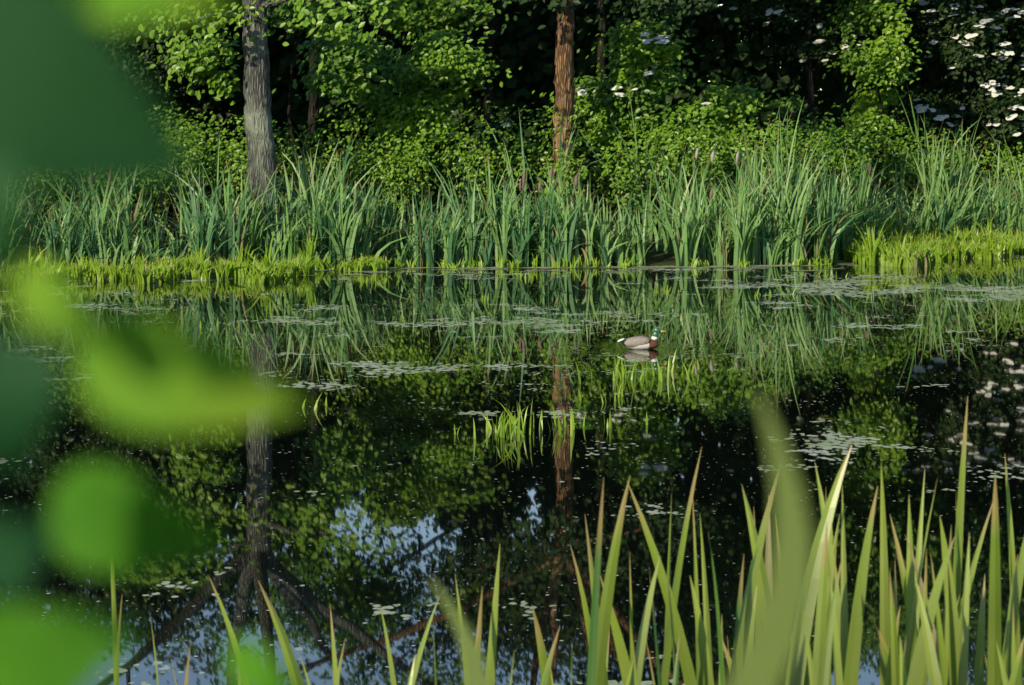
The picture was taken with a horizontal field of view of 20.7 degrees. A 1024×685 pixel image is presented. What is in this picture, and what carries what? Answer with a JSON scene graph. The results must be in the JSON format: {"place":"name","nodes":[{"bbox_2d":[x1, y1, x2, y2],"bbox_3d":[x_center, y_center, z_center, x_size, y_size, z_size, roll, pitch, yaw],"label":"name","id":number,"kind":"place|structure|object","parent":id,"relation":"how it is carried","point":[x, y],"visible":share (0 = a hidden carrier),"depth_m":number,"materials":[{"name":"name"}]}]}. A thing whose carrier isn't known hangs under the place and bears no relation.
{"place":"outdoors","nodes":[
{"label":"outdoors","id":0,"kind":"place"},
{"bbox_2d":[0,0,305,684],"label":"foreground leaves","id":1,"kind":"object","parent":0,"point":[79,106],"visible":1,"depth_m":0.30,"materials":[{"name":"green plant"}]},
{"bbox_2d":[0,252,1023,684],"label":"pond water","id":2,"kind":"structure","parent":0,"point":[372,490],"depth_m":22.03,"materials":[{"name":"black liquid"}]},
{"bbox_2d":[0,209,1023,288],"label":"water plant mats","id":3,"kind":"object","parent":2,"relation":"on","point":[911,250],"visible":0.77,"depth_m":48.84,"materials":[{"name":"green plant"}]},
{"bbox_2d":[199,267,847,440],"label":"water tufts","id":4,"kind":"object","parent":2,"relation":"on","point":[515,429],"visible":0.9,"depth_m":23.77,"materials":[{"name":"green plant"}]},
{"bbox_2d":[292,260,852,275],"bbox_3d":[1.574,-1.280,48.880,11.628,0.001,3.826,-2,5,-20],"label":"shore scum","id":5,"kind":"object","parent":2,"relation":"on","point":[652,267],"visible":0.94,"depth_m":49.44,"materials":[{"name":"green plant"}]},
{"bbox_2d":[617,327,665,348],"bbox_3d":[1.474,-0.045,31.880,0.556,0.270,0.230,0,5,4],"label":"mallard drake","id":6,"kind":"object","parent":2,"relation":"on","point":[639,342],"visible":1,"depth_m":31.80,"materials":[{"name":"multicoloured"}]},
{"bbox_2d":[21,136,1017,266],"bbox_3d":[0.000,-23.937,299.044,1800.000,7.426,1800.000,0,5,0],"label":"ground","id":7,"kind":"structure","parent":0,"point":[653,257],"depth_m":51.06,"materials":[{"name":"soil"}]},
{"bbox_2d":[21,21,162,223],"bbox_3d":[-9.105,-4.283,51.715,5.461,4.917,2.429,0,5,0],"label":"shrub","id":8,"kind":"object","parent":7,"relation":"on","point":[127,35],"visible":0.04,"depth_m":51.31,"materials":[{"name":"green plant"}]},
{"bbox_2d":[129,53,140,218],"bbox_3d":[-6.852,-6.122,55.048,6.131,8.277,5.750,-4,6,-39],"label":"canopy tree","id":9,"kind":"object","parent":7,"relation":"on","point":[134,198],"visible":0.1,"depth_m":55.31,"materials":[{"name":"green plant"}]},
{"bbox_2d":[69,76,247,228],"bbox_3d":[-6.541,-3.496,52.615,4.230,3.194,2.555,0,5,0],"label":"shrub","id":10,"kind":"object","parent":7,"relation":"on","point":[214,138],"visible":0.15,"depth_m":52.13,"materials":[{"name":"green plant"}]},
{"bbox_2d":[103,5,235,225],"bbox_3d":[-7.434,-4.741,55.366,3.720,5.129,2.355,2,5,26],"label":"tree","id":11,"kind":"object","parent":7,"relation":"on","point":[158,72],"visible":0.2,"depth_m":54.72,"materials":[{"name":"green plant"}]},
{"bbox_2d":[140,0,410,195],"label":"tree","id":12,"kind":"object","parent":7,"relation":"on","point":[344,64],"visible":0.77,"depth_m":50.97,"materials":[{"name":"green plant"}]},
{"bbox_2d":[137,0,446,236],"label":"tree","id":13,"kind":"object","parent":7,"relation":"on","point":[253,16],"visible":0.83,"depth_m":49.55,"materials":[{"name":"grey plant"}]},
{"bbox_2d":[307,32,318,195],"bbox_3d":[-3.650,-6.528,55.654,6.569,9.329,7.318,4,6,41],"label":"canopy tree","id":14,"kind":"object","parent":7,"relation":"on","point":[313,101],"visible":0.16,"depth_m":55.79,"materials":[{"name":"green plant"}]},
{"bbox_2d":[323,0,521,216],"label":"shrub","id":15,"kind":"object","parent":7,"relation":"on","point":[451,65],"visible":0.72,"depth_m":52.86,"materials":[{"name":"green plant"}]},
{"bbox_2d":[342,0,519,219],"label":"tree","id":16,"kind":"object","parent":7,"relation":"on","point":[451,18],"visible":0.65,"depth_m":54.63,"materials":[{"name":"green plant"}]},
{"bbox_2d":[480,0,493,218],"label":"canopy tree","id":17,"kind":"object","parent":7,"relation":"on","point":[488,92],"visible":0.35,"depth_m":57.19,"materials":[{"name":"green plant"}]},
{"bbox_2d":[440,114,550,209],"bbox_3d":[-0.335,-3.460,56.572,2.886,2.301,2.338,0,5,0],"label":"shrub","id":18,"kind":"object","parent":7,"relation":"on","point":[500,141],"visible":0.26,"depth_m":55.94,"materials":[{"name":"green plant"}]},
{"bbox_2d":[16,82,1023,269],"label":"reeds","id":19,"kind":"object","parent":7,"relation":"on","point":[778,223],"visible":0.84,"depth_m":50.04,"materials":[{"name":"green plant"}]},
{"bbox_2d":[21,100,1023,239],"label":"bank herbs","id":20,"kind":"object","parent":7,"relation":"on","point":[422,163],"visible":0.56,"depth_m":52.48,"materials":[{"name":"green plant"}]},
{"bbox_2d":[22,0,1023,221],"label":"thicket","id":21,"kind":"object","parent":7,"relation":"on","point":[525,43],"depth_m":60.65,"materials":[{"name":"green plant"}]},
{"bbox_2d":[501,0,619,222],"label":"canopy tree","id":22,"kind":"object","parent":7,"relation":"on","point":[601,60],"visible":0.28,"depth_m":57.51,"materials":[{"name":"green plant"}]},
{"bbox_2d":[111,390,1023,684],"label":"foreground reeds","id":23,"kind":"object","parent":7,"relation":"on","point":[791,578],"visible":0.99,"depth_m":5.46,"materials":[{"name":"green plant"}]},
{"bbox_2d":[394,0,756,208],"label":"tree","id":24,"kind":"object","parent":7,"relation":"on","point":[564,75],"visible":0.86,"depth_m":52.56,"materials":[{"name":"brown plant"}]},
{"bbox_2d":[515,6,779,225],"bbox_3d":[2.652,-4.371,54.713,5.285,4.596,3.376,0,5,0],"label":"elder","id":25,"kind":"object","parent":7,"relation":"on","point":[645,56],"visible":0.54,"depth_m":54.14,"materials":[{"name":"green plant"}]},
{"bbox_2d":[697,0,877,158],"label":"tree","id":26,"kind":"object","parent":7,"relation":"on","point":[784,13],"visible":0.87,"depth_m":60.08,"materials":[{"name":"green plant"}]},
{"bbox_2d":[727,92,895,195],"bbox_3d":[5.913,-3.646,56.987,3.984,2.900,2.686,0,5,0],"label":"shrub","id":27,"kind":"object","parent":7,"relation":"on","point":[792,109],"visible":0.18,"depth_m":57.13,"materials":[{"name":"green plant"}]},
{"bbox_2d":[818,0,937,216],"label":"sapling","id":28,"kind":"object","parent":7,"relation":"on","point":[889,60],"visible":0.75,"depth_m":59.15,"materials":[{"name":"green plant"}]},
{"bbox_2d":[889,5,903,204],"bbox_3d":[8.902,-8.207,64.504,9.583,11.202,12.231,0,5,0],"label":"canopy tree","id":29,"kind":"object","parent":7,"relation":"on","point":[891,108],"visible":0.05,"depth_m":63.73,"materials":[{"name":"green plant"}]},
{"bbox_2d":[805,0,1004,209],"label":"canopy tree","id":30,"kind":"object","parent":7,"relation":"on","point":[810,80],"visible":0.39,"depth_m":60.22,"materials":[{"name":"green plant"}]},
{"bbox_2d":[870,0,1023,207],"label":"elder","id":31,"kind":"object","parent":7,"relation":"on","point":[994,97],"visible":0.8,"depth_m":61.03,"materials":[{"name":"green plant"}]}
]}

